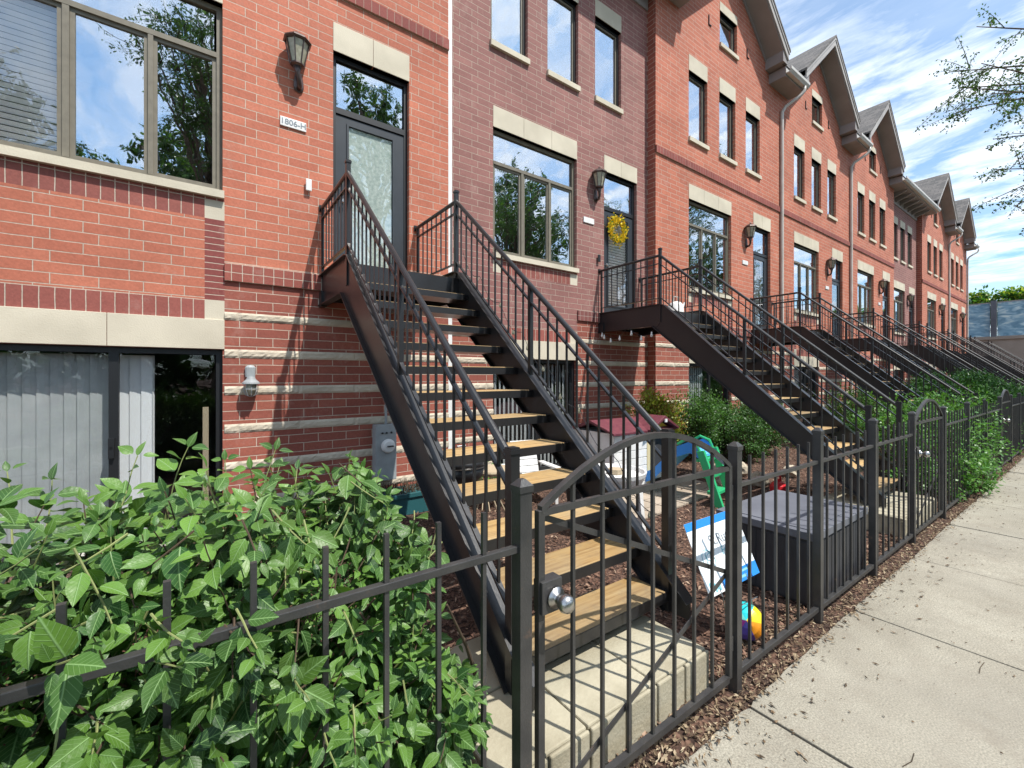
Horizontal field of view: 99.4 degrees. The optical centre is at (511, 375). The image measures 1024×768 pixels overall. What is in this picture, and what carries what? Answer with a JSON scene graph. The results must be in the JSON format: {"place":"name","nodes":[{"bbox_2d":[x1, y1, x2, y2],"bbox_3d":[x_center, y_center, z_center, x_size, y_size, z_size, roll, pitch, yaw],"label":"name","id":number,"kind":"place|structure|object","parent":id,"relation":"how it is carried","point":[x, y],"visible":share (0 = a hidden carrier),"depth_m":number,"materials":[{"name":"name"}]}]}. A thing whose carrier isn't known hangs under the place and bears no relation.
{"place":"outdoors","nodes":[
{"label":"outdoors","id":0,"kind":"place"},
{"bbox_2d":[2,422,1023,767],"bbox_3d":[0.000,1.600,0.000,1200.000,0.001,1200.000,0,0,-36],"label":"ground","id":1,"kind":"structure","parent":0,"point":[584,588],"depth_m":3.12,"materials":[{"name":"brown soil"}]},
{"bbox_2d":[0,0,448,564],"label":"townhouse","id":2,"kind":"structure","parent":1,"relation":"on","point":[160,250],"depth_m":4.42,"materials":[{"name":"red brick"}]},
{"bbox_2d":[0,343,221,561],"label":"patio door","id":3,"kind":"structure","parent":2,"relation":"in","point":[74,411],"depth_m":3.95,"materials":[{"name":"black"}]},
{"bbox_2d":[0,0,223,199],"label":"window","id":4,"kind":"structure","parent":2,"relation":"in","point":[138,86],"depth_m":4.02,"materials":[{"name":"glass"}]},
{"bbox_2d":[242,365,259,396],"bbox_3d":[-2.698,0.050,4.486,0.161,0.331,0.174,0,0,-36],"label":"jar light","id":5,"kind":"object","parent":2,"relation":"attached to","point":[250,382],"visible":1,"depth_m":4.46,"materials":[{"name":"grey metal"}]},
{"bbox_2d":[280,115,305,132],"bbox_3d":[-2.409,-2.775,4.783,0.260,0.100,0.019,0,0,-36],"label":"address plaque","id":6,"kind":"object","parent":2,"relation":"attached to","point":[292,124],"visible":1,"depth_m":4.78,"materials":[{"name":"white plastic"}]},
{"bbox_2d":[283,31,311,92],"bbox_3d":[-2.328,-3.438,4.707,0.268,0.595,0.268,0,0,-36],"label":"wall lantern","id":7,"kind":"object","parent":2,"relation":"attached to","point":[298,45],"depth_m":4.66,"materials":[{"name":"brown metal"}]},
{"bbox_2d":[372,405,395,480],"bbox_3d":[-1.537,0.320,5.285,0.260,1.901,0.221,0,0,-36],"label":"electric meter","id":8,"kind":"object","parent":2,"relation":"attached to","point":[384,448],"visible":0.84,"depth_m":5.26,"materials":[{"name":"grey metal"}]},
{"bbox_2d":[448,0,451,448],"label":"downspout","id":9,"kind":"object","parent":2,"relation":"attached to","point":[450,157],"visible":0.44,"depth_m":5.92,"materials":[{"name":"white plastic"}]},
{"bbox_2d":[0,432,492,767],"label":"leafy shrub","id":10,"kind":"object","parent":1,"relation":"on","point":[109,590],"visible":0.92,"depth_m":1.06,"materials":[{"name":"green plant"}]},
{"bbox_2d":[0,478,533,767],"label":"iron fence","id":11,"kind":"object","parent":1,"relation":"on","point":[519,549],"visible":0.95,"depth_m":1.23,"materials":[{"name":"black metal"}]},
{"bbox_2d":[382,479,428,517],"bbox_3d":[-1.280,1.419,5.140,0.647,0.361,0.402,0,0,-36],"label":"resin planter","id":12,"kind":"object","parent":1,"relation":"on","point":[409,498],"visible":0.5,"depth_m":5.03,"materials":[{"name":"teal plastic"}]},
{"bbox_2d":[450,445,483,517],"bbox_3d":[-0.539,1.173,4.652,0.520,0.860,0.538,0,0,-36],"label":"kettle grill","id":13,"kind":"object","parent":1,"relation":"on","point":[469,472],"visible":0.21,"depth_m":4.45,"materials":[{"name":"black metal"}]},
{"bbox_2d":[476,464,504,511],"bbox_3d":[-0.229,1.367,5.318,0.492,0.473,0.500,0,0,-36],"label":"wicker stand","id":14,"kind":"object","parent":1,"relation":"on","point":[492,471],"visible":0.3,"depth_m":5.16,"materials":[{"name":"beige wicker"}]},
{"bbox_2d":[501,440,560,503],"bbox_3d":[0.216,1.232,5.572,0.620,0.759,0.614,0,0,-24],"label":"adirondack chair","id":15,"kind":"object","parent":1,"relation":"on","point":[531,461],"visible":0.27,"depth_m":5.70,"materials":[{"name":"white plastic"}]},
{"bbox_2d":[452,0,647,479],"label":"townhouse","id":16,"kind":"structure","parent":1,"relation":"on","point":[549,106],"depth_m":7.39,"materials":[{"name":"red brick"}]},
{"bbox_2d":[490,0,529,65],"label":"window","id":17,"kind":"structure","parent":16,"relation":"in","point":[507,16],"depth_m":6.85,"materials":[{"name":"black"}]},
{"bbox_2d":[493,360,573,477],"bbox_3d":[0.337,0.650,7.199,1.750,1.840,0.233,0,0,-36],"label":"patio door","id":18,"kind":"structure","parent":16,"relation":"in","point":[571,363],"depth_m":7.27,"materials":[{"name":"black metal"}]},
{"bbox_2d":[492,129,578,272],"bbox_3d":[0.397,-2.787,7.117,1.774,1.985,0.189,0,0,-36],"label":"window","id":19,"kind":"structure","parent":16,"relation":"in","point":[533,186],"depth_m":7.13,"materials":[{"name":"clear glass"}]},
{"bbox_2d":[547,0,580,91],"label":"window","id":20,"kind":"structure","parent":16,"relation":"in","point":[561,14],"depth_m":7.50,"materials":[{"name":"black"}]},
{"bbox_2d":[592,167,606,201],"bbox_3d":[1.558,-3.438,7.749,0.268,0.595,0.268,0,0,-36],"label":"wall lantern","id":21,"kind":"object","parent":16,"relation":"attached to","point":[599,174],"depth_m":7.70,"materials":[{"name":"brown metal"}]},
{"bbox_2d":[594,20,623,114],"bbox_3d":[1.765,-5.753,8.104,0.740,1.555,0.184,0,0,-36],"label":"window","id":22,"kind":"structure","parent":16,"relation":"in","point":[606,41],"depth_m":8.16,"materials":[{"name":"black"}]},
{"bbox_2d":[604,212,628,248],"bbox_3d":[1.992,-2.747,8.212,0.680,0.680,0.120,0,0,-36],"label":"wreath","id":23,"kind":"object","parent":16,"relation":"attached to","point":[615,220],"visible":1,"depth_m":8.20,"materials":[{"name":"yellow plant"}]},
{"bbox_2d":[566,487,581,501],"bbox_3d":[0.765,1.450,5.134,0.272,0.300,0.272,0,0,-36],"label":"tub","id":24,"kind":"object","parent":1,"relation":"on","point":[577,495],"visible":0.23,"depth_m":5.02,"materials":[{"name":"black plastic"}]},
{"bbox_2d":[450,589,708,767],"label":"concrete pad","id":25,"kind":"object","parent":1,"relation":"on","point":[557,708],"visible":0.54,"depth_m":1.96,"materials":[{"name":"beige concrete"}]},
{"bbox_2d":[318,159,691,711],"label":"staircase","id":26,"kind":"structure","parent":25,"relation":"on","point":[366,295],"depth_m":2.93,"materials":[{"name":"brown metal"}]},
{"bbox_2d":[463,254,660,518],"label":"string lights","id":27,"kind":"object","parent":26,"relation":"hanging from","point":[543,369],"visible":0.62,"depth_m":3.46,"materials":[{"name":"black"}]},
{"bbox_2d":[583,521,606,539],"bbox_3d":[0.861,1.480,4.316,0.356,0.240,0.356,0,0,-36],"label":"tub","id":28,"kind":"object","parent":1,"relation":"on","point":[595,525],"visible":0.02,"depth_m":4.19,"materials":[{"name":"black plastic"}]},
{"bbox_2d":[582,463,646,530],"bbox_3d":[1.024,1.281,4.433,0.676,0.643,0.676,0,0,-36],"label":"round table","id":29,"kind":"object","parent":1,"relation":"on","point":[642,474],"visible":0.27,"depth_m":4.36,"materials":[{"name":"white plastic"}]},
{"bbox_2d":[619,385,689,445],"bbox_3d":[2.543,0.889,7.710,1.303,1.440,1.261,0,0,9],"label":"yellow shrub","id":30,"kind":"object","parent":1,"relation":"on","point":[651,403],"visible":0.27,"depth_m":7.55,"materials":[{"name":"green plant"}]},
{"bbox_2d":[622,480,722,518],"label":"paver path","id":31,"kind":"structure","parent":1,"relation":"on","point":[702,488],"depth_m":5.70,"materials":[{"name":"beige stone"}]},
{"bbox_2d":[573,414,678,491],"bbox_3d":[1.603,1.074,6.158,1.343,1.052,0.890,0,0,-36],"label":"playhouse","id":32,"kind":"object","parent":31,"relation":"on","point":[662,421],"visible":0.41,"depth_m":5.87,"materials":[{"name":"white plastic"}]},
{"bbox_2d":[655,438,660,480],"bbox_3d":[2.024,1.177,6.140,0.350,0.666,0.017,0,0,-36],"label":"doorway","id":33,"kind":"structure","parent":32,"relation":"in","point":[657,441],"depth_m":6.16,"materials":[{"name":"grey"}]},
{"bbox_2d":[645,435,724,508],"bbox_3d":[2.203,1.191,5.832,0.450,0.818,1.398,0,0,-44],"label":"toddler slide","id":34,"kind":"object","parent":1,"relation":"on","point":[684,450],"visible":0.52,"depth_m":5.52,"materials":[{"name":"green plastic"}]},
{"bbox_2d":[668,385,746,460],"bbox_3d":[3.783,0.901,8.445,2.307,1.467,1.232,0,0,-36],"label":"box shrub","id":35,"kind":"object","parent":1,"relation":"on","point":[703,425],"visible":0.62,"depth_m":8.22,"materials":[{"name":"green plant"}]},
{"bbox_2d":[683,511,759,639],"bbox_3d":[1.285,1.232,2.604,0.568,0.736,0.212,0,0,-36],"label":"yard sign","id":36,"kind":"object","parent":1,"relation":"on","point":[702,539],"visible":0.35,"depth_m":2.58,"materials":[{"name":"white plastic"}]},
{"bbox_2d":[647,0,809,442],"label":"townhouse","id":37,"kind":"structure","parent":1,"relation":"on","point":[722,76],"depth_m":9.89,"materials":[{"name":"red brick"}]},
{"bbox_2d":[688,74,709,150],"bbox_3d":[4.026,-5.763,9.485,0.750,1.515,0.184,0,0,-36],"label":"window","id":38,"kind":"structure","parent":37,"relation":"in","point":[696,136],"depth_m":9.57,"materials":[{"name":"black"}]},
{"bbox_2d":[689,363,727,416],"bbox_3d":[4.395,0.650,9.853,1.750,1.840,0.201,0,0,-36],"label":"patio door","id":39,"kind":"structure","parent":37,"relation":"in","point":[690,368],"depth_m":9.82,"materials":[{"name":"black"}]},
{"bbox_2d":[688,201,733,299],"bbox_3d":[4.445,-2.787,9.784,1.774,1.985,0.189,0,0,-36],"label":"window","id":40,"kind":"structure","parent":37,"relation":"in","point":[708,228],"depth_m":9.87,"materials":[{"name":"glass"}]},
{"bbox_2d":[719,95,737,166],"bbox_3d":[5.016,-5.763,10.197,0.750,1.515,0.184,0,0,-36],"label":"window","id":41,"kind":"structure","parent":37,"relation":"in","point":[725,107],"depth_m":10.30,"materials":[{"name":"black"}]},
{"bbox_2d":[719,15,738,60],"bbox_3d":[5.057,-7.977,10.227,0.810,0.845,0.184,0,0,-36],"label":"window","id":42,"kind":"structure","parent":37,"relation":"in","point":[726,42],"depth_m":10.29,"materials":[{"name":"black"}]},
{"bbox_2d":[744,222,756,247],"bbox_3d":[5.796,-3.438,10.553,0.268,0.595,0.268,0,0,-36],"label":"wall lantern","id":43,"kind":"object","parent":37,"relation":"attached to","point":[750,228],"depth_m":10.51,"materials":[{"name":"brown metal"}]},
{"bbox_2d":[745,114,761,179],"bbox_3d":[6.007,-5.763,10.910,0.750,1.515,0.184,0,0,-36],"label":"window","id":44,"kind":"structure","parent":37,"relation":"in","point":[751,125],"depth_m":11.00,"materials":[{"name":"black"}]},
{"bbox_2d":[780,85,805,405],"bbox_3d":[7.522,-3.061,11.580,0.612,9.299,0.201,0,0,18],"label":"downspout","id":45,"kind":"object","parent":37,"relation":"attached to","point":[782,190],"visible":0.73,"depth_m":11.68,"materials":[{"name":"metal"}]},
{"bbox_2d":[742,601,760,640],"bbox_3d":[1.421,1.492,2.648,0.215,0.215,0.215,-27,-35,8],"label":"beach ball","id":46,"kind":"object","parent":1,"relation":"on","point":[756,623],"visible":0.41,"depth_m":2.56,"materials":[{"name":"multicoloured plastic"}]},
{"bbox_2d":[717,391,795,462],"bbox_3d":[4.662,0.889,8.613,2.492,1.496,1.795,0,0,-36],"label":"box shrub","id":47,"kind":"object","parent":1,"relation":"on","point":[757,439],"visible":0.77,"depth_m":8.14,"materials":[{"name":"green plant"}]},
{"bbox_2d":[752,471,768,486],"bbox_3d":[3.569,1.488,6.267,0.285,0.215,0.239,0,0,-36],"label":"garden stone","id":48,"kind":"object","parent":1,"relation":"on","point":[756,474],"visible":0.52,"depth_m":6.20,"materials":[{"name":"grey stone"}]},
{"bbox_2d":[770,475,785,490],"bbox_3d":[3.543,1.459,5.777,0.253,0.281,0.182,0,0,-36],"label":"fuel can","id":49,"kind":"object","parent":1,"relation":"on","point":[781,484],"visible":0.59,"depth_m":5.72,"materials":[{"name":"red plastic"}]},
{"bbox_2d":[716,490,867,606],"bbox_3d":[2.280,1.327,3.526,1.060,0.516,0.700,0,0,-36],"label":"deck box","id":50,"kind":"object","parent":1,"relation":"on","point":[769,539],"visible":0.48,"depth_m":3.21,"materials":[{"name":"grey plastic"}]},
{"bbox_2d":[607,450,1023,767],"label":"leaf litter","id":51,"kind":"object","parent":1,"relation":"on","point":[709,729],"visible":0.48,"depth_m":2.39,"materials":[{"name":"brown plant"}]},
{"bbox_2d":[727,411,916,694],"bbox_3d":[2.473,0.968,3.172,3.351,1.265,0.055,0,0,-36],"label":"iron fence","id":52,"kind":"object","parent":1,"relation":"on","point":[820,602],"visible":0.98,"depth_m":2.81,"materials":[{"name":"black metal"}]},
{"bbox_2d":[534,432,732,767],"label":"arched gate","id":53,"kind":"structure","parent":52,"relation":"attached to","point":[550,596],"depth_m":1.72,"materials":[{"name":"metal"}]},
{"bbox_2d":[780,35,872,426],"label":"townhouse","id":54,"kind":"structure","parent":1,"relation":"on","point":[823,137],"depth_m":13.30,"materials":[{"name":"red brick"}]},
{"bbox_2d":[794,148,806,204],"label":"window","id":55,"kind":"structure","parent":54,"relation":"in","point":[797,155],"depth_m":12.63,"materials":[{"name":"black"}]},
{"bbox_2d":[794,367,815,426],"bbox_3d":[8.601,0.650,12.880,1.750,1.840,0.201,0,0,-36],"label":"patio door","id":56,"kind":"structure","parent":54,"relation":"in","point":[803,368],"depth_m":12.88,"materials":[{"name":"black glass"}]},
{"bbox_2d":[794,244,818,316],"bbox_3d":[8.652,-2.787,12.810,1.774,1.985,0.189,0,0,-36],"label":"window","id":57,"kind":"structure","parent":54,"relation":"in","point":[804,259],"depth_m":12.91,"materials":[{"name":"brown glass"}]},
{"bbox_2d":[811,161,822,213],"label":"window","id":58,"kind":"structure","parent":54,"relation":"in","point":[815,168],"depth_m":13.34,"materials":[{"name":"black"}]},
{"bbox_2d":[812,99,823,131],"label":"window","id":59,"kind":"structure","parent":54,"relation":"in","point":[815,107],"depth_m":13.34,"materials":[{"name":"black"}]},
{"bbox_2d":[826,257,836,275],"bbox_3d":[10.002,-3.438,13.579,0.268,0.595,0.268,0,0,-36],"label":"wall lantern","id":60,"kind":"object","parent":54,"relation":"attached to","point":[831,261],"depth_m":13.54,"materials":[{"name":"brown metal"}]},
{"bbox_2d":[827,172,837,221],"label":"window","id":61,"kind":"structure","parent":54,"relation":"in","point":[830,178],"depth_m":14.06,"materials":[{"name":"black"}]},
{"bbox_2d":[804,379,930,440],"bbox_3d":[8.948,0.810,10.817,4.075,1.659,2.359,0,0,-36],"label":"box shrub","id":62,"kind":"object","parent":1,"relation":"on","point":[870,401],"visible":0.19,"depth_m":10.31,"materials":[{"name":"green plant"}]},
{"bbox_2d":[824,489,934,537],"bbox_3d":[4.154,1.502,4.962,1.300,0.195,0.798,0,0,-36],"label":"concrete pad","id":63,"kind":"object","parent":1,"relation":"on","point":[847,497],"visible":0.3,"depth_m":4.66,"materials":[{"name":"beige concrete"}]},
{"bbox_2d":[598,247,906,507],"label":"staircase","id":64,"kind":"structure","parent":63,"relation":"on","point":[711,346],"depth_m":6.15,"materials":[{"name":"brown metal"}]},
{"bbox_2d":[601,328,652,342],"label":"string lights","id":65,"kind":"object","parent":64,"relation":"hanging from","point":[631,334],"visible":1,"depth_m":7.26,"materials":[{"name":"black"}]},
{"bbox_3d":[2.819,-1.064,7.665,0.530,0.016,0.650,0,0,-36],"label":"door mat","id":66,"kind":"object","parent":64,"relation":"on","visible":0},
{"bbox_2d":[668,296,684,311],"bbox_3d":[2.961,-1.233,7.737,0.420,0.357,0.275,0,0,-36],"label":"watering can","id":67,"kind":"object","parent":66,"relation":"on","point":[681,306],"visible":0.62,"depth_m":7.59,"materials":[{"name":"white plastic"}]},
{"bbox_2d":[849,100,910,413],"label":"townhouse","id":68,"kind":"structure","parent":1,"relation":"on","point":[879,177],"depth_m":16.37,"materials":[{"name":"red brick"}]},
{"bbox_2d":[850,147,870,403],"bbox_3d":[11.795,-3.061,14.656,0.612,9.299,0.201,0,0,18],"label":"downspout","id":69,"kind":"object","parent":68,"relation":"attached to","point":[851,228],"visible":0.68,"depth_m":14.75,"materials":[{"name":"metal"}]},
{"bbox_2d":[857,194,865,237],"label":"window","id":70,"kind":"structure","parent":68,"relation":"in","point":[859,231],"depth_m":15.69,"materials":[{"name":"black"}]},
{"bbox_2d":[857,270,871,327],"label":"window","id":71,"kind":"structure","parent":68,"relation":"in","point":[864,280],"depth_m":16.01,"materials":[{"name":"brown glass"}]},
{"bbox_2d":[869,202,876,243],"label":"window","id":72,"kind":"structure","parent":68,"relation":"in","point":[871,239],"depth_m":16.40,"materials":[{"name":"black glass"}]},
{"bbox_2d":[869,152,877,176],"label":"window","id":73,"kind":"structure","parent":68,"relation":"in","point":[871,157],"depth_m":16.40,"materials":[{"name":"black glass"}]},
{"bbox_2d":[879,209,886,248],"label":"window","id":74,"kind":"structure","parent":68,"relation":"in","point":[880,211],"depth_m":17.10,"materials":[{"name":"black"}]},
{"bbox_2d":[879,278,887,293],"bbox_3d":[14.206,-3.438,16.605,0.268,0.595,0.268,0,0,-36],"label":"wall lantern","id":75,"kind":"object","parent":68,"relation":"attached to","point":[883,282],"depth_m":16.57,"materials":[{"name":"brown metal"}]},
{"bbox_2d":[894,180,937,384],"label":"townhouse","id":76,"kind":"structure","parent":1,"relation":"on","point":[913,201],"depth_m":19.41,"materials":[{"name":"red brick"}]},
{"bbox_2d":[894,288,905,335],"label":"window","id":77,"kind":"structure","parent":76,"relation":"in","point":[898,295],"depth_m":19.14,"materials":[{"name":"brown glass"}]},
{"bbox_2d":[900,229,905,264],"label":"window","id":78,"kind":"structure","parent":76,"relation":"in","point":[901,231],"depth_m":19.48,"materials":[{"name":"black"}]},
{"bbox_2d":[838,382,1023,502],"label":"trailing shrub","id":79,"kind":"object","parent":1,"relation":"on","point":[983,482],"visible":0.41,"depth_m":5.79,"materials":[{"name":"green plant"}]},
{"bbox_2d":[914,173,963,372],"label":"townhouse","id":80,"kind":"structure","parent":1,"relation":"on","point":[935,227],"depth_m":21.71,"materials":[{"name":"red brick"}]},
{"bbox_2d":[927,299,936,340],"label":"window","id":81,"kind":"structure","parent":80,"relation":"in","point":[930,304],"depth_m":21.71,"materials":[{"name":"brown glass"}]},
{"bbox_2d":[902,366,1023,433],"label":"round evergreen","id":82,"kind":"object","parent":1,"relation":"on","point":[977,378],"visible":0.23,"depth_m":10.59,"materials":[{"name":"green plant"}]},
{"bbox_2d":[947,198,979,377],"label":"townhouse","id":83,"kind":"structure","parent":1,"relation":"on","point":[962,245],"depth_m":25.15,"materials":[{"name":"red brick"}]},
{"bbox_2d":[951,309,957,344],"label":"window","id":84,"kind":"structure","parent":83,"relation":"in","point":[953,312],"depth_m":24.74,"materials":[{"name":"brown glass"}]},
{"bbox_2d":[948,233,962,402],"bbox_3d":[23.954,-3.061,23.406,0.612,9.299,0.201,0,0,18],"label":"downspout","id":85,"kind":"object","parent":83,"relation":"attached to","point":[949,245],"visible":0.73,"depth_m":23.50,"materials":[{"name":"metal"}]},
{"bbox_2d":[967,249,979,350],"bbox_3d":[28.013,-3.061,26.326,0.612,9.299,0.201,0,0,18],"label":"downspout","id":86,"kind":"object","parent":83,"relation":"attached to","point":[968,294],"visible":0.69,"depth_m":26.42,"materials":[{"name":"metal"}]},
{"bbox_2d":[915,3,1023,235],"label":"street tree","id":87,"kind":"object","parent":1,"relation":"on","point":[1015,105],"visible":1,"depth_m":10.08,"materials":[{"name":"green plant"}]},
{"bbox_2d":[940,396,1002,518],"bbox_3d":[6.516,0.968,6.082,4.172,1.265,0.055,0,0,-36],"label":"iron fence","id":88,"kind":"object","parent":1,"relation":"on","point":[984,412],"visible":0.59,"depth_m":5.50,"materials":[{"name":"black metal"}]},
{"bbox_2d":[916,399,943,533],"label":"arched gate","id":89,"kind":"structure","parent":88,"relation":"attached to","point":[939,471],"depth_m":4.51,"materials":[{"name":"metal"}]},
{"bbox_2d":[944,385,1023,448],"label":"box shrub","id":90,"kind":"object","parent":1,"relation":"on","point":[982,404],"visible":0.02,"depth_m":9.12,"materials":[{"name":"green plant"}]},
{"bbox_2d":[969,335,1023,389],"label":"retaining wall","id":91,"kind":"structure","parent":1,"relation":"on","point":[1013,345],"depth_m":30.41,"materials":[{"name":"grey concrete"}]},
{"bbox_2d":[969,299,1023,337],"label":"noise barrier","id":92,"kind":"object","parent":91,"relation":"on","point":[1007,318],"visible":0.11,"depth_m":31.07,"materials":[{"name":"blue glass"}]},
{"bbox_2d":[969,285,1023,330],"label":"embankment shrubs","id":93,"kind":"object","parent":1,"relation":"on","point":[1011,293],"visible":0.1,"depth_m":32.06,"materials":[{"name":"green plant"}]},
{"bbox_2d":[1008,393,1023,462],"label":"iron fence","id":94,"kind":"object","parent":1,"relation":"on","point":[1017,411],"visible":0.88,"depth_m":8.63,"materials":[{"name":"black metal"}]},
{"bbox_2d":[1001,389,1010,465],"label":"arched gate","id":95,"kind":"structure","parent":94,"relation":"attached to","point":[1006,400],"depth_m":7.73,"materials":[{"name":"metal"}]},
{"bbox_2d":[608,467,621,474],"bbox_3d":[1.060,0.969,4.434,0.152,0.055,0.160,0,0,-36],"label":"toy pot","id":96,"kind":"object","parent":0,"point":[616,470],"visible":0.68,"depth_m":4.37,"materials":[{"name":"beige plastic"}]},
{"bbox_2d":[676,459,1023,767],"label":"sidewalk","id":97,"kind":"structure","parent":0,"point":[976,720],"depth_m":2.27,"materials":[{"name":"concrete"}]},
{"bbox_2d":[704,464,1022,767],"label":"fallen leaves","id":98,"kind":"object","parent":97,"relation":"on","point":[764,741],"visible":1,"depth_m":2.26,"materials":[{"name":"brown plant"}]},
{"bbox_2d":[775,0,1023,336],"label":"sky","id":99,"kind":"structure","parent":0,"point":[890,49],"materials":[{"name":"blue"}]},
{"bbox_3d":[8.391,1.502,8.011,1.300,0.195,0.798,0,0,-36],"label":"concrete pad","id":100,"kind":"object","parent":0,"visible":0},
{"bbox_2d":[750,287,979,424],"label":"staircase","id":101,"kind":"structure","parent":100,"relation":"on","point":[862,367],"depth_m":9.48,"materials":[{"name":"brown metal"}]},
{"bbox_3d":[12.595,1.502,11.037,1.300,0.195,0.798,0,0,-36],"label":"concrete pad","id":102,"kind":"object","parent":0,"visible":0},
{"bbox_2d":[831,308,1003,398],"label":"staircase","id":103,"kind":"structure","parent":102,"relation":"on","point":[892,346],"depth_m":12.79,"materials":[{"name":"brown metal"}]},
{"bbox_3d":[16.800,1.502,14.062,1.300,0.195,0.798,0,0,-36],"label":"concrete pad","id":104,"kind":"object","parent":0,"visible":0},
{"bbox_2d":[881,321,1023,388],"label":"staircase","id":105,"kind":"structure","parent":104,"relation":"on","point":[976,359],"depth_m":15.68,"materials":[{"name":"brown metal"}]},
{"bbox_3d":[20.615,1.502,16.808,1.300,0.195,0.798,0,0,-36],"label":"concrete pad","id":106,"kind":"object","parent":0,"visible":0},
{"bbox_2d":[909,329,1023,393],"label":"staircase","id":107,"kind":"structure","parent":106,"relation":"on","point":[962,357],"depth_m":18.38,"materials":[{"name":"brown metal"}]},
{"bbox_3d":[24.698,1.502,19.746,1.300,0.195,0.798,0,0,-36],"label":"concrete pad","id":108,"kind":"object","parent":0,"visible":0},
{"bbox_2d":[940,335,1023,388],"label":"staircase","id":109,"kind":"structure","parent":108,"relation":"on","point":[975,341],"depth_m":21.37,"materials":[{"name":"brown metal"}]},
{"bbox_3d":[28.902,1.502,22.771,1.300,0.195,0.798,0,0,-36],"label":"concrete pad","id":110,"kind":"object","parent":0,"visible":0},
{"bbox_2d":[961,340,1023,378],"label":"staircase","id":111,"kind":"structure","parent":110,"relation":"on","point":[994,346],"depth_m":24.53,"materials":[{"name":"brown metal"}]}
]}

